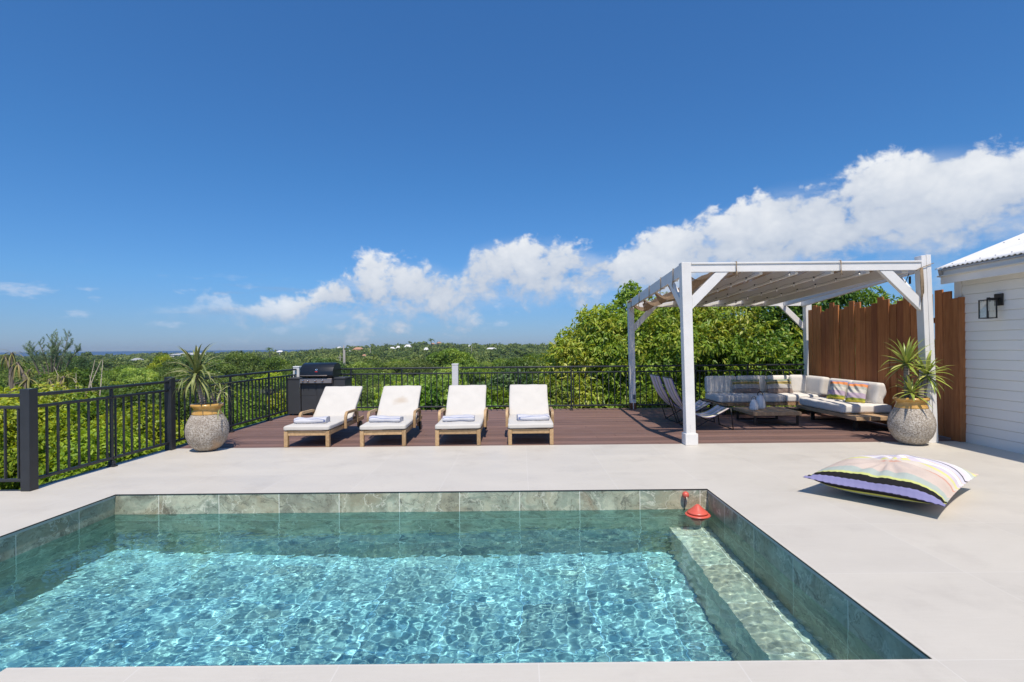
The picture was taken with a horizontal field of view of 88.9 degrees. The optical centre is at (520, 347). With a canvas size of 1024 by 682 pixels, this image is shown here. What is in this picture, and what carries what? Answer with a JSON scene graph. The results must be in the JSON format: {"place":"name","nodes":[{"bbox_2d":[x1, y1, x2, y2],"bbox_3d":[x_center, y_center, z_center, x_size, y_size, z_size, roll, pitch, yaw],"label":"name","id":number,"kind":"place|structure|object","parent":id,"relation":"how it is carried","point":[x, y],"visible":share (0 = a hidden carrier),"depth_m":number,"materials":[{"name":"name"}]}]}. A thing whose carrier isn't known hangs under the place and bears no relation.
{"place":"outdoors","nodes":[
{"label":"outdoors","id":0,"kind":"place"},
{"bbox_2d":[0,350,305,356],"bbox_3d":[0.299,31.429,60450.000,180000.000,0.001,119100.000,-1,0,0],"label":"sea","id":1,"kind":"structure","parent":0,"point":[116,352],"depth_m":13522.05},
{"bbox_2d":[6,351,542,403],"bbox_3d":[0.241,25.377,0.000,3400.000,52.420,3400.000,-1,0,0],"label":"ground","id":2,"kind":"structure","parent":0,"point":[273,390],"depth_m":123.20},
{"bbox_2d":[0,373,21,386],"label":"tree","id":3,"kind":"object","parent":2,"relation":"on","point":[5,377],"visible":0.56,"depth_m":88.47,"materials":[{"name":"green plant"}]},
{"bbox_2d":[0,361,33,373],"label":"tree","id":4,"kind":"object","parent":2,"relation":"on","point":[3,371],"visible":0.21,"depth_m":101.67,"materials":[{"name":"green plant"}]},
{"bbox_2d":[0,351,41,393],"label":"dracaena tree","id":5,"kind":"object","parent":2,"relation":"on","point":[11,357],"visible":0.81,"depth_m":14.98,"materials":[{"name":"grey plant"}]},
{"bbox_2d":[1,359,84,396],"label":"dracaena tree","id":6,"kind":"object","parent":2,"relation":"on","point":[26,382],"visible":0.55,"depth_m":10.70,"materials":[{"name":"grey plant"}]},
{"bbox_2d":[0,384,92,489],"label":"bush","id":7,"kind":"object","parent":2,"relation":"on","point":[11,437],"visible":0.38,"depth_m":7.76,"materials":[{"name":"green plant"}]},
{"bbox_2d":[21,329,82,376],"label":"casuarina tree","id":8,"kind":"object","parent":2,"relation":"on","point":[54,354],"visible":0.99,"depth_m":57.65,"materials":[{"name":"green plant"}]},
{"bbox_2d":[32,366,103,396],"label":"tree","id":9,"kind":"object","parent":2,"relation":"on","point":[85,375],"visible":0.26,"depth_m":43.98,"materials":[{"name":"green plant"}]},
{"bbox_2d":[38,371,97,397],"bbox_3d":[-11.519,2.760,13.127,1.744,4.364,1.067,-1,0,0],"label":"dracaena tree","id":10,"kind":"object","parent":2,"relation":"on","point":[58,378],"visible":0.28,"depth_m":13.17,"materials":[{"name":"plant"}]},
{"bbox_2d":[33,381,121,444],"bbox_3d":[-8.336,2.811,9.543,2.689,4.406,2.645,-1,0,0],"label":"bush","id":11,"kind":"object","parent":2,"relation":"on","point":[67,397],"visible":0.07,"depth_m":9.48,"materials":[{"name":"green plant"}]},
{"bbox_2d":[54,361,102,395],"bbox_3d":[-11.911,1.743,13.891,1.316,2.822,0.364,-1,0,-19],"label":"bare shrub","id":12,"kind":"object","parent":2,"relation":"on","point":[90,378],"visible":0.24,"depth_m":14.03,"materials":[{"name":"beige plant"}]},
{"bbox_2d":[61,356,99,373],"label":"tree","id":13,"kind":"object","parent":2,"relation":"on","point":[81,362],"visible":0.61,"depth_m":97.04,"materials":[{"name":"green plant"}]},
{"bbox_2d":[1,420,164,489],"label":"bush","id":14,"kind":"object","parent":2,"relation":"on","point":[74,450],"visible":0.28,"depth_m":7.68,"materials":[{"name":"green plant"}]},
{"bbox_2d":[100,364,135,381],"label":"tree","id":15,"kind":"object","parent":2,"relation":"on","point":[111,376],"visible":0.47,"depth_m":83.42,"materials":[{"name":"green plant"}]},
{"bbox_2d":[116,366,158,385],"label":"tree","id":16,"kind":"object","parent":2,"relation":"on","point":[132,375],"visible":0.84,"depth_m":75.90,"materials":[{"name":"green plant"}]},
{"bbox_2d":[90,401,186,449],"bbox_3d":[-6.785,2.990,9.607,2.566,4.014,2.128,-1,0,-33],"label":"bush","id":17,"kind":"object","parent":2,"relation":"on","point":[135,422],"visible":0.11,"depth_m":9.41,"materials":[{"name":"green plant"}]},
{"bbox_2d":[98,378,184,405],"bbox_3d":[-23.937,5.763,32.529,6.050,7.704,5.334,-1,0,42],"label":"tree","id":18,"kind":"object","parent":2,"relation":"on","point":[155,380],"visible":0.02,"depth_m":32.43,"materials":[{"name":"green plant"}]},
{"bbox_2d":[101,377,197,424],"bbox_3d":[-8.071,2.827,11.497,2.875,4.386,2.282,-1,0,14],"label":"bush","id":19,"kind":"object","parent":2,"relation":"on","point":[130,390],"visible":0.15,"depth_m":11.24,"materials":[{"name":"green plant"}]},
{"bbox_2d":[145,354,173,370],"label":"tree","id":20,"kind":"object","parent":2,"relation":"on","point":[155,364],"visible":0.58,"depth_m":105.41,"materials":[{"name":"green plant"}]},
{"bbox_2d":[161,359,181,368],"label":"tree","id":21,"kind":"object","parent":2,"relation":"on","point":[166,364],"visible":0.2,"depth_m":92.36,"materials":[{"name":"green plant"}]},
{"bbox_2d":[154,366,191,380],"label":"tree","id":22,"kind":"object","parent":2,"relation":"on","point":[162,372],"visible":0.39,"depth_m":63.59,"materials":[{"name":"green plant"}]},
{"bbox_2d":[175,353,205,369],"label":"tree","id":23,"kind":"object","parent":2,"relation":"on","point":[184,360],"visible":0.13,"depth_m":81.72,"materials":[{"name":"green plant"}]},
{"bbox_2d":[175,368,239,402],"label":"tree","id":24,"kind":"object","parent":2,"relation":"on","point":[216,374],"visible":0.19,"depth_m":44.20,"materials":[{"name":"green plant"}]},
{"bbox_2d":[164,402,259,433],"bbox_3d":[-6.508,3.089,11.136,2.398,3.809,2.436,-1,0,0],"label":"bush","id":25,"kind":"object","parent":2,"relation":"on","point":[241,425],"visible":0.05,"depth_m":11.16,"materials":[{"name":"green plant"}]},
{"bbox_2d":[202,358,242,376],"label":"tree","id":26,"kind":"object","parent":2,"relation":"on","point":[227,369],"visible":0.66,"depth_m":76.31,"materials":[{"name":"green plant"}]},
{"bbox_2d":[226,376,258,393],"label":"tree","id":27,"kind":"object","parent":2,"relation":"on","point":[236,378],"visible":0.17,"depth_m":61.28,"materials":[{"name":"green plant"}]},
{"bbox_2d":[223,352,267,378],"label":"tree","id":28,"kind":"object","parent":2,"relation":"on","point":[247,362],"visible":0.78,"depth_m":80.17,"materials":[{"name":"green plant"}]},
{"bbox_2d":[208,385,283,422],"bbox_3d":[-6.803,2.988,12.979,2.338,4.084,2.241,-1,0,33],"label":"bush","id":29,"kind":"object","parent":2,"relation":"on","point":[250,396],"visible":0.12,"depth_m":12.85,"materials":[{"name":"green plant"}]},
{"bbox_2d":[250,372,285,396],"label":"tree","id":30,"kind":"object","parent":2,"relation":"on","point":[274,374],"visible":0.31,"depth_m":69.17,"materials":[{"name":"green plant"}]},
{"bbox_2d":[260,388,287,417],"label":"shrub","id":31,"kind":"object","parent":2,"relation":"on","point":[284,413],"visible":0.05,"depth_m":13.66,"materials":[{"name":"green plant"}]},
{"bbox_2d":[258,356,291,392],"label":"tree","id":32,"kind":"object","parent":2,"relation":"on","point":[275,363],"visible":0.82,"depth_m":104.69,"materials":[{"name":"green plant"}]},
{"bbox_2d":[312,358,346,375],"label":"tree","id":33,"kind":"object","parent":2,"relation":"on","point":[320,360],"visible":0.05,"depth_m":66.37,"materials":[{"name":"green plant"}]},
{"bbox_2d":[341,366,360,380],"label":"tree","id":34,"kind":"object","parent":2,"relation":"on","point":[358,377],"visible":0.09,"depth_m":73.58,"materials":[{"name":"green plant"}]},
{"bbox_2d":[346,361,377,371],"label":"tree","id":35,"kind":"object","parent":2,"relation":"on","point":[360,365],"visible":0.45,"depth_m":99.53,"materials":[{"name":"green plant"}]},
{"bbox_2d":[356,371,373,402],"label":"tree","id":36,"kind":"object","parent":2,"relation":"on","point":[364,377],"visible":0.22,"depth_m":81.14,"materials":[{"name":"green plant"}]},
{"bbox_2d":[365,360,381,372],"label":"tree","id":37,"kind":"object","parent":2,"relation":"on","point":[376,363],"visible":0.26,"depth_m":102.79,"materials":[{"name":"green plant"}]},
{"bbox_2d":[358,380,391,401],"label":"tree","id":38,"kind":"object","parent":2,"relation":"on","point":[375,385],"visible":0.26,"depth_m":59.70,"materials":[{"name":"green plant"}]},
{"bbox_2d":[362,371,406,385],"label":"tree","id":39,"kind":"object","parent":2,"relation":"on","point":[381,377],"visible":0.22,"depth_m":71.46,"materials":[{"name":"green plant"}]},
{"bbox_2d":[379,360,405,372],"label":"tree","id":40,"kind":"object","parent":2,"relation":"on","point":[395,364],"visible":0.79,"depth_m":97.93,"materials":[{"name":"green plant"}]},
{"bbox_2d":[360,378,424,405],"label":"tree","id":41,"kind":"object","parent":2,"relation":"on","point":[370,398],"visible":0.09,"depth_m":42.81,"materials":[{"name":"green plant"}]},
{"bbox_2d":[389,374,435,384],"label":"tree","id":42,"kind":"object","parent":2,"relation":"on","point":[415,377],"visible":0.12,"depth_m":68.04,"materials":[{"name":"green plant"}]},
{"bbox_2d":[398,359,435,376],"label":"tree","id":43,"kind":"object","parent":2,"relation":"on","point":[419,363],"visible":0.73,"depth_m":92.04,"materials":[{"name":"green plant"}]},
{"bbox_2d":[371,371,467,408],"bbox_3d":[-2.835,3.047,15.142,3.494,4.778,3.679,-1,0,-29],"label":"tree","id":44,"kind":"object","parent":2,"relation":"on","point":[439,386],"visible":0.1,"depth_m":14.87,"materials":[{"name":"green plant"}]},
{"bbox_2d":[411,381,444,409],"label":"shrub","id":45,"kind":"object","parent":2,"relation":"on","point":[428,397],"visible":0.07,"depth_m":13.67,"materials":[{"name":"green plant"}]},
{"bbox_2d":[437,362,464,377],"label":"tree","id":46,"kind":"object","parent":2,"relation":"on","point":[447,370],"visible":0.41,"depth_m":80.05,"materials":[{"name":"green plant"}]},
{"bbox_2d":[426,348,479,366],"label":"tree","id":47,"kind":"object","parent":2,"relation":"on","point":[452,355],"visible":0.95,"depth_m":82.04,"materials":[{"name":"green plant"}]},
{"bbox_2d":[0,340,934,376],"bbox_3d":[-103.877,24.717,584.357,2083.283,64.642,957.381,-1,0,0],"label":"woods","id":48,"kind":"object","parent":2,"relation":"on","point":[388,353],"visible":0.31,"depth_m":298.96,"materials":[{"name":"plant"}]},
{"bbox_2d":[445,394,498,408],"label":"shrub","id":49,"kind":"object","parent":2,"relation":"on","point":[488,401],"visible":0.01,"depth_m":13.40,"materials":[{"name":"green plant"}]},
{"bbox_2d":[464,363,492,383],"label":"tree","id":50,"kind":"object","parent":2,"relation":"on","point":[475,378],"visible":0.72,"depth_m":75.89,"materials":[{"name":"green plant"}]},
{"bbox_2d":[486,386,508,408],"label":"shrub","id":51,"kind":"object","parent":2,"relation":"on","point":[500,396],"visible":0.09,"depth_m":13.92,"materials":[{"name":"green plant"}]},
{"bbox_2d":[491,358,509,369],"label":"tree","id":52,"kind":"object","parent":2,"relation":"on","point":[495,362],"visible":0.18,"depth_m":103.78,"materials":[{"name":"green plant"}]},
{"bbox_2d":[473,365,534,391],"bbox_3d":[-1.188,4.606,32.848,4.342,7.090,5.854,-1,0,-32],"label":"tree","id":53,"kind":"object","parent":2,"relation":"on","point":[513,378],"visible":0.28,"depth_m":32.34,"materials":[{"name":"green plant"}]},
{"bbox_2d":[493,357,554,383],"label":"tree","id":54,"kind":"object","parent":2,"relation":"on","point":[522,361],"visible":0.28,"depth_m":46.57,"materials":[{"name":"green plant"}]},
{"bbox_2d":[523,352,549,362],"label":"tree","id":55,"kind":"object","parent":2,"relation":"on","point":[535,355],"visible":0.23,"depth_m":112.91,"materials":[{"name":"green plant"}]},
{"bbox_2d":[535,370,606,408],"bbox_3d":[1.284,2.826,15.444,3.497,4.378,2.567,-1,0,0],"label":"mango tree","id":56,"kind":"object","parent":2,"relation":"on","point":[561,394],"visible":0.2,"depth_m":15.09,"materials":[{"name":"green plant"}]},
{"bbox_2d":[536,279,699,408],"bbox_3d":[2.844,1.481,15.754,5.115,7.250,3.645,-1,0,0],"label":"mango tree","id":57,"kind":"object","parent":2,"relation":"on","point":[579,349],"visible":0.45,"depth_m":15.33,"materials":[{"name":"green plant"}]},
{"bbox_2d":[618,384,681,407],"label":"shrub","id":58,"kind":"object","parent":2,"relation":"on","point":[649,396],"visible":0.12,"depth_m":13.44,"materials":[{"name":"green plant"}]},
{"bbox_2d":[593,292,803,407],"bbox_3d":[5.548,1.585,16.951,8.042,7.177,5.532,-1,0,0],"label":"mango tree","id":59,"kind":"object","parent":2,"relation":"on","point":[713,334],"visible":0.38,"depth_m":15.22,"materials":[{"name":"green plant"}]},
{"bbox_2d":[718,285,902,379],"bbox_3d":[9.062,1.468,16.122,6.516,7.496,3.731,-1,0,0],"label":"mango tree","id":60,"kind":"object","parent":2,"relation":"on","point":[862,297],"visible":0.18,"depth_m":15.20,"materials":[{"name":"green plant"}]},
{"bbox_2d":[0,441,1023,681],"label":"terrace","id":61,"kind":"structure","parent":0,"point":[942,587],"depth_m":4.34,"materials":[{"name":"concrete"}]},
{"bbox_2d":[0,394,19,481],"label":"railing","id":62,"kind":"object","parent":61,"relation":"on","point":[5,478],"visible":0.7,"depth_m":5.39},
{"bbox_2d":[20,377,175,490],"bbox_3d":[-5.066,0.953,6.465,0.100,1.050,2.230,-1,0,1],"label":"railing","id":63,"kind":"object","parent":61,"relation":"on","point":[30,477],"visible":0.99,"depth_m":6.12,"materials":[{"name":"metal"}]},
{"bbox_2d":[0,414,288,490],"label":"terrace edge strip","id":64,"kind":"object","parent":61,"relation":"attached to","point":[131,459],"visible":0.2,"depth_m":6.69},
{"bbox_2d":[184,402,228,450],"bbox_3d":[-4.480,1.137,7.471,0.552,0.672,0.546,-1,0,-40],"label":"clay pot","id":65,"kind":"object","parent":61,"relation":"on","point":[207,427],"visible":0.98,"depth_m":7.29,"materials":[{"name":"stone"}]},
{"bbox_2d":[161,343,235,417],"bbox_3d":[-4.583,0.477,7.469,0.910,1.108,0.933,-1,0,-41],"label":"dracaena plant","id":66,"kind":"object","parent":65,"relation":"in","point":[195,377],"visible":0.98,"depth_m":7.41,"materials":[{"name":"green plant"}]},
{"bbox_2d":[0,489,931,658],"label":"swimming pool","id":67,"kind":"structure","parent":61,"relation":"in","point":[877,638],"depth_m":5.20,"materials":[{"name":"green stone"}]},
{"bbox_2d":[0,509,882,671],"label":"water","id":68,"kind":"structure","parent":67,"relation":"in","point":[346,588],"depth_m":3.47,"materials":[{"name":"liquid"}]},
{"bbox_2d":[685,504,710,518],"bbox_3d":[1.716,1.631,5.040,0.242,0.234,0.242,-1,0,0],"label":"chlorine float","id":69,"kind":"object","parent":68,"relation":"on","point":[697,511],"visible":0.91,"depth_m":4.98,"materials":[{"name":"red plastic"}]},
{"bbox_2d":[804,454,978,506],"bbox_3d":[3.572,1.218,5.020,1.340,0.348,1.080,-1,0,-40],"label":"floor cushion","id":70,"kind":"object","parent":61,"relation":"on","point":[904,477],"visible":1,"depth_m":4.71,"materials":[{"name":"fabric"}]},
{"bbox_2d":[887,396,936,444],"bbox_3d":[5.579,1.041,7.440,0.564,0.672,0.572,-1,0,10],"label":"clay pot","id":71,"kind":"object","parent":61,"relation":"on","point":[910,421],"visible":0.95,"depth_m":7.26,"materials":[{"name":"stone"}]},
{"bbox_2d":[880,338,952,406],"bbox_3d":[5.652,0.343,7.439,0.988,1.013,0.770,-1,0,0],"label":"yucca plant","id":72,"kind":"object","parent":71,"relation":"in","point":[906,358],"visible":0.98,"depth_m":7.39,"materials":[{"name":"green plant"}]},
{"bbox_2d":[935,233,1023,453],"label":"house","id":73,"kind":"structure","parent":61,"relation":"on","point":[994,357],"depth_m":7.08,"materials":[{"name":"white paint"}]},
{"bbox_2d":[978,293,1003,318],"bbox_3d":[6.316,-0.554,6.995,0.228,0.332,0.136,-1,0,0],"label":"wall lantern","id":74,"kind":"object","parent":73,"relation":"attached to","point":[998,299],"depth_m":6.97,"materials":[{"name":"black metal"}]},
{"bbox_2d":[0,0,1023,352],"label":"sky","id":75,"kind":"structure","parent":0,"point":[185,174],"materials":[{"name":"blue"}]},
{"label":"retaining wall","id":76,"kind":"structure","parent":0,"visible":0},
{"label":"deck underlay","id":77,"kind":"structure","parent":76,"relation":"on","visible":0},
{"bbox_2d":[176,407,952,448],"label":"deck","id":78,"kind":"structure","parent":77,"relation":"on","point":[595,426],"depth_m":8.72,"materials":[{"name":"brown"}]},
{"bbox_2d":[175,369,296,441],"bbox_3d":[-5.056,0.978,9.720,0.100,1.000,4.120,-1,0,0],"label":"railing","id":79,"kind":"object","parent":78,"relation":"on","point":[231,409],"visible":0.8,"depth_m":9.58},
{"bbox_2d":[287,363,351,414],"bbox_3d":[-4.424,0.905,11.503,1.280,1.134,0.595,-1,0,3],"label":"barbecue grill","id":80,"kind":"object","parent":78,"relation":"on","point":[305,389],"visible":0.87,"depth_m":11.33,"materials":[{"name":"black metal"}]},
{"bbox_2d":[302,383,316,412],"bbox_3d":[-4.578,1.099,11.332,0.337,0.630,0.010,-1,0,3],"label":"door","id":81,"kind":"structure","parent":80,"relation":"in","point":[309,390],"depth_m":11.33,"materials":[{"name":"grey metal"}]},
{"bbox_2d":[317,383,332,404],"bbox_3d":[-4.233,1.095,11.314,0.342,0.630,0.010,-1,0,3],"label":"door","id":82,"kind":"structure","parent":80,"relation":"in","point":[320,386],"depth_m":11.31,"materials":[{"name":"grey metal"}]},
{"bbox_2d":[283,386,363,446],"bbox_3d":[-3.128,1.074,8.478,0.763,0.772,1.740,-1,0,0],"label":"sun lounger","id":83,"kind":"object","parent":78,"relation":"on","point":[337,405],"visible":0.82,"depth_m":8.75,"materials":[{"name":"fabric"}]},
{"bbox_2d":[294,416,329,423],"bbox_3d":[-3.159,1.096,7.917,0.488,0.091,0.267,-1,0,-2],"label":"folded towel","id":84,"kind":"object","parent":83,"relation":"on","point":[311,420],"visible":1,"depth_m":7.82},
{"bbox_2d":[360,385,421,446],"bbox_3d":[-2.049,1.063,8.477,0.763,0.773,1.740,-1,0,-3],"label":"sun lounger","id":85,"kind":"object","parent":78,"relation":"on","point":[403,401],"visible":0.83,"depth_m":8.76,"materials":[{"name":"fabric"}]},
{"bbox_2d":[369,415,403,422],"bbox_3d":[-2.041,1.085,7.958,0.488,0.093,0.268,-1,0,4],"label":"folded towel","id":86,"kind":"object","parent":85,"relation":"on","point":[382,418],"visible":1,"depth_m":7.86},
{"bbox_2d":[341,367,450,407],"bbox_3d":[-3.261,0.961,11.800,3.420,1.000,0.100,-1,0,0],"label":"railing","id":87,"kind":"object","parent":78,"relation":"on","point":[384,374],"visible":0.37,"depth_m":11.79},
{"bbox_2d":[452,364,458,384],"bbox_3d":[-1.462,0.905,11.800,0.148,1.077,0.148,-1,0,0],"label":"post","id":88,"kind":"object","parent":78,"relation":"on","point":[455,374],"visible":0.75,"depth_m":11.73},
{"bbox_2d":[435,385,487,445],"bbox_3d":[-0.918,1.053,8.478,0.763,0.772,1.740,-1,0,0],"label":"sun lounger","id":89,"kind":"object","parent":78,"relation":"on","point":[466,399],"visible":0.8,"depth_m":8.77,"materials":[{"name":"fabric"}]},
{"bbox_2d":[443,414,474,421],"bbox_3d":[-0.935,1.075,7.968,0.488,0.091,0.268,-1,0,-1],"label":"folded towel","id":90,"kind":"object","parent":89,"relation":"on","point":[460,418],"visible":1,"depth_m":7.87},
{"bbox_2d":[506,384,553,444],"bbox_3d":[0.152,1.043,8.478,0.763,0.771,1.740,-1,0,0],"label":"sun lounger","id":91,"kind":"object","parent":78,"relation":"on","point":[530,399],"visible":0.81,"depth_m":8.78,"materials":[{"name":"fabric"}]},
{"bbox_2d":[517,414,548,420],"bbox_3d":[0.196,1.064,7.987,0.488,0.092,0.266,-1,0,-3],"label":"folded towel","id":92,"kind":"object","parent":91,"relation":"on","point":[537,417],"visible":1,"depth_m":7.89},
{"bbox_2d":[459,365,628,409],"bbox_3d":[0.549,0.925,11.800,3.840,1.000,0.100,-1,0,0],"label":"railing","id":93,"kind":"object","parent":78,"relation":"on","point":[567,372],"visible":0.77,"depth_m":11.79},
{"bbox_2d":[649,374,714,422],"bbox_3d":[3.083,0.956,10.000,1.047,0.893,0.640,-1,0,-3],"label":"sling chair","id":94,"kind":"object","parent":78,"relation":"on","point":[657,382],"visible":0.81,"depth_m":9.93,"materials":[{"name":"fabric"}]},
{"bbox_2d":[661,376,733,429],"bbox_3d":[3.094,0.956,9.155,1.047,0.893,0.640,-1,0,0],"label":"sling chair","id":95,"kind":"object","parent":78,"relation":"on","point":[715,410],"visible":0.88,"depth_m":9.14,"materials":[{"name":"fabric"}]},
{"bbox_2d":[637,364,804,406],"bbox_3d":[4.539,0.887,11.800,3.780,1.000,0.100,-1,0,0],"label":"railing","id":96,"kind":"object","parent":78,"relation":"on","point":[747,370],"visible":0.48,"depth_m":11.78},
{"bbox_2d":[701,375,829,414],"bbox_3d":[5.188,0.992,11.145,2.357,0.783,1.071,-1,0,0],"label":"corner sofa","id":97,"kind":"object","parent":78,"relation":"on","point":[718,389],"visible":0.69,"depth_m":11.01,"materials":[{"name":"white fabric"}]},
{"bbox_2d":[732,379,760,392],"bbox_3d":[4.868,0.844,11.230,0.600,0.320,0.171,-1,-18,2],"label":"throw pillow","id":98,"kind":"object","parent":97,"relation":"on","point":[746,386],"visible":0.98,"depth_m":11.18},
{"bbox_2d":[765,379,792,392],"bbox_3d":[5.568,0.837,11.210,0.580,0.320,0.181,-1,-18,-3],"label":"throw pillow","id":99,"kind":"object","parent":97,"relation":"on","point":[780,386],"visible":1,"depth_m":11.15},
{"bbox_2d":[733,406,801,424],"bbox_3d":[4.582,1.270,9.720,0.860,0.238,0.879,-1,0,0],"label":"coffee table","id":100,"kind":"object","parent":78,"relation":"on","point":[776,411],"visible":0.98,"depth_m":9.36,"materials":[{"name":"brown wood"}]},
{"bbox_2d":[749,396,757,409],"bbox_3d":[4.310,1.024,9.620,0.155,0.259,0.155,-1,0,0],"label":"table lantern","id":101,"kind":"object","parent":100,"relation":"on","point":[753,405],"visible":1,"depth_m":9.57,"materials":[{"name":"white glass"}]},
{"bbox_2d":[756,391,765,408],"bbox_3d":[4.510,0.986,9.800,0.185,0.332,0.185,-1,0,0],"label":"table lantern","id":102,"kind":"object","parent":100,"relation":"on","point":[760,399],"visible":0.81,"depth_m":9.73,"materials":[{"name":"white glass"}]},
{"bbox_2d":[627,255,937,444],"bbox_3d":[4.469,0.033,9.744,4.264,2.710,4.512,-1,0,0],"label":"pergola","id":103,"kind":"object","parent":78,"relation":"on","point":[892,273],"visible":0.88,"depth_m":7.61,"materials":[{"name":"wood"}]},
{"bbox_2d":[628,260,872,310],"bbox_3d":[3.996,-1.014,9.670,3.352,0.467,4.379,-1,0,0],"label":"shade cloth","id":104,"kind":"object","parent":103,"relation":"attached to","point":[659,299],"visible":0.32,"depth_m":9.36,"materials":[{"name":"fabric"}]},
{"bbox_2d":[676,272,860,306],"bbox_3d":[4.264,-1.010,9.780,1.602,0.217,4.102,-1,0,0],"label":"cloth","id":105,"kind":"object","parent":103,"relation":"attached to","point":[793,285],"visible":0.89,"depth_m":9.06,"materials":[{"name":"white fabric"}]},
{"bbox_2d":[916,263,932,302],"bbox_3d":[5.816,-0.930,7.494,0.255,0.570,0.027,-1,0,0],"label":"rope","id":106,"kind":"object","parent":103,"relation":"attached to","point":[922,281],"visible":1,"depth_m":7.49,"materials":[{"name":"fabric"}]},
{"bbox_2d":[796,378,891,429],"bbox_3d":[5.901,0.993,9.427,0.882,0.768,1.914,-1,0,0],"label":"sofa","id":107,"kind":"object","parent":78,"relation":"on","point":[873,407],"visible":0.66,"depth_m":8.96,"materials":[{"name":"fabric"}]},
{"bbox_2d":[827,380,847,399],"bbox_3d":[5.978,0.798,9.830,0.162,0.380,0.320,31,-17,-30],"label":"throw pillow","id":108,"kind":"object","parent":107,"relation":"on","point":[837,390],"visible":1,"depth_m":9.78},
{"bbox_2d":[845,382,868,402],"bbox_3d":[5.948,0.798,9.220,0.167,0.380,0.320,33,-20,-33],"label":"throw pillow","id":109,"kind":"object","parent":107,"relation":"on","point":[856,392],"visible":1,"depth_m":9.17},
{"bbox_2d":[808,289,966,441],"bbox_3d":[6.447,0.224,9.605,0.170,2.290,4.110,-1,0,0],"label":"board fence","id":110,"kind":"object","parent":78,"relation":"on","point":[866,333],"visible":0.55,"depth_m":9.11,"materials":[{"name":"wood"}]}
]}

